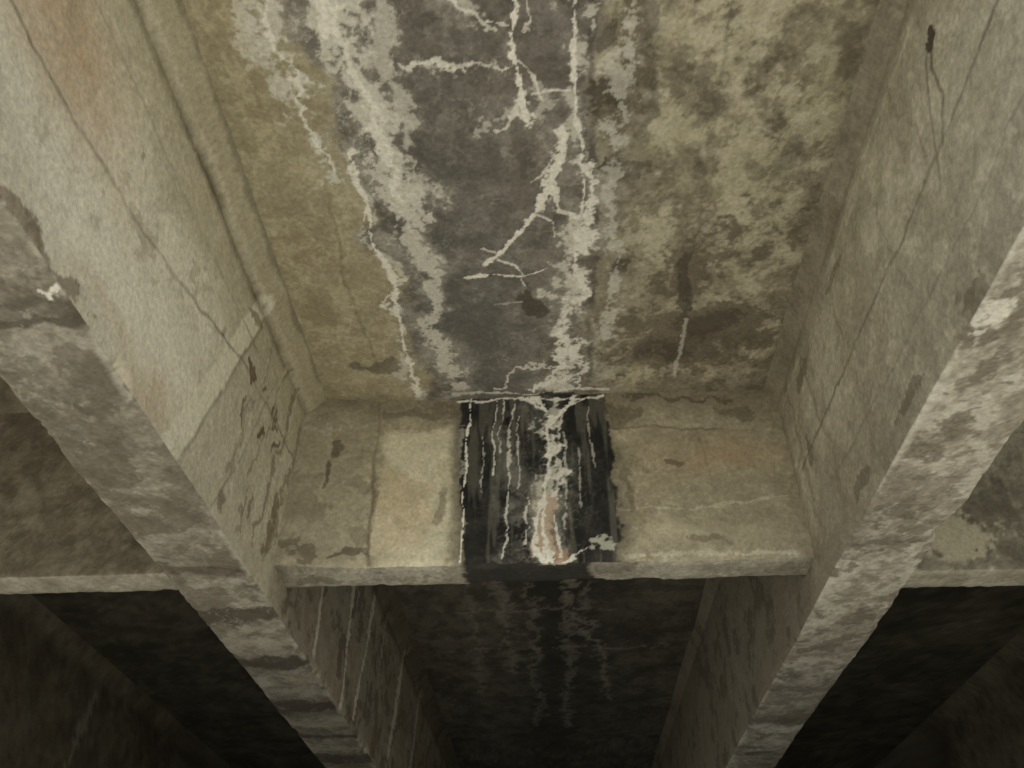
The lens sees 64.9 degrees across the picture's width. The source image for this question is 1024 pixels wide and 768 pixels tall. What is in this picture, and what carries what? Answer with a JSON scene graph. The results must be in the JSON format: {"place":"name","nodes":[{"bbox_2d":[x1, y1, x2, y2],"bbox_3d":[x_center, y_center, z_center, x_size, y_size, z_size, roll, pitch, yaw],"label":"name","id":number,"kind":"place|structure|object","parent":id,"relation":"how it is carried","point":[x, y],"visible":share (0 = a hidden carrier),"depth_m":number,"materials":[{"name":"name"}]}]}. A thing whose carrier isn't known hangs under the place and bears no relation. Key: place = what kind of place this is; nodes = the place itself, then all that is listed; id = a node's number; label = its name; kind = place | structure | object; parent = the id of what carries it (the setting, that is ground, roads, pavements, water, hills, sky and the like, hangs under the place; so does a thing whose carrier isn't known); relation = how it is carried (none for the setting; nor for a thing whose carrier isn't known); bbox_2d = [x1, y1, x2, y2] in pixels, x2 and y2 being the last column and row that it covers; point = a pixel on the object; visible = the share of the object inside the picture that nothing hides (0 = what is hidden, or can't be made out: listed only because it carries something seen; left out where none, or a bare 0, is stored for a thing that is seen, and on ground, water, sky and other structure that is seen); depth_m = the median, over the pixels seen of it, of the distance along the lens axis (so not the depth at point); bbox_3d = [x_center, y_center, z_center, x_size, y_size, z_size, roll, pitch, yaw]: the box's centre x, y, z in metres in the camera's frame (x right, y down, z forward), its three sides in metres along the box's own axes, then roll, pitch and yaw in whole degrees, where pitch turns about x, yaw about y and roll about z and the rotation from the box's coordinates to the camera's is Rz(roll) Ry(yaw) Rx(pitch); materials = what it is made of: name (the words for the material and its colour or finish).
{"place":"outdoors","nodes":[
{"label":"outdoors","id":0,"kind":"place"},
{"bbox_3d":[0.802,9.763,12.131,24.400,4.328,1.200,-2,-40,2],"label":"abutment wall","id":1,"kind":"object","parent":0,"visible":0},
{"bbox_2d":[0,594,231,767],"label":"girder","id":2,"kind":"object","parent":1,"relation":"attached to","point":[70,698],"visible":0.99,"depth_m":6.02,"materials":[{"name":"concrete"}]},
{"bbox_2d":[0,377,324,767],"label":"deck soffit","id":3,"kind":"structure","parent":2,"relation":"on","point":[168,651],"depth_m":6.54,"materials":[{"name":"concrete"}]},
{"bbox_2d":[0,0,460,767],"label":"girder","id":4,"kind":"object","parent":1,"relation":"attached to","point":[158,374],"visible":0.88,"depth_m":2.55,"materials":[{"name":"concrete"}]},
{"bbox_2d":[0,413,178,594],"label":"cross beam","id":5,"kind":"structure","parent":4,"relation":"attached to","point":[63,529],"depth_m":3.51,"materials":[{"name":"concrete"}]},
{"bbox_2d":[182,0,879,400],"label":"deck soffit","id":6,"kind":"structure","parent":4,"relation":"on","point":[484,198],"depth_m":2.88,"materials":[{"name":"concrete"}]},
{"bbox_2d":[273,390,813,587],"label":"cross beam","id":7,"kind":"structure","parent":4,"relation":"attached to","point":[666,485],"depth_m":3.50,"materials":[{"name":"concrete"}]},
{"bbox_2d":[395,577,705,767],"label":"deck soffit","id":8,"kind":"structure","parent":4,"relation":"on","point":[575,673],"depth_m":6.47,"materials":[{"name":"concrete"}]},
{"bbox_2d":[651,0,1023,767],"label":"girder","id":9,"kind":"object","parent":1,"relation":"attached to","point":[893,388],"visible":0.9,"depth_m":2.59,"materials":[{"name":"concrete"}]},
{"bbox_2d":[902,421,1023,587],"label":"cross beam","id":10,"kind":"structure","parent":9,"relation":"attached to","point":[979,537],"depth_m":3.28,"materials":[{"name":"concrete"}]},
{"bbox_2d":[874,628,1023,767],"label":"girder","id":11,"kind":"object","parent":1,"relation":"attached to","point":[976,720],"visible":1,"depth_m":6.72,"materials":[{"name":"concrete"}]},
{"bbox_2d":[774,586,1023,767],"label":"deck soffit","id":12,"kind":"structure","parent":11,"relation":"on","point":[922,655],"depth_m":6.59,"materials":[{"name":"concrete"}]}
]}

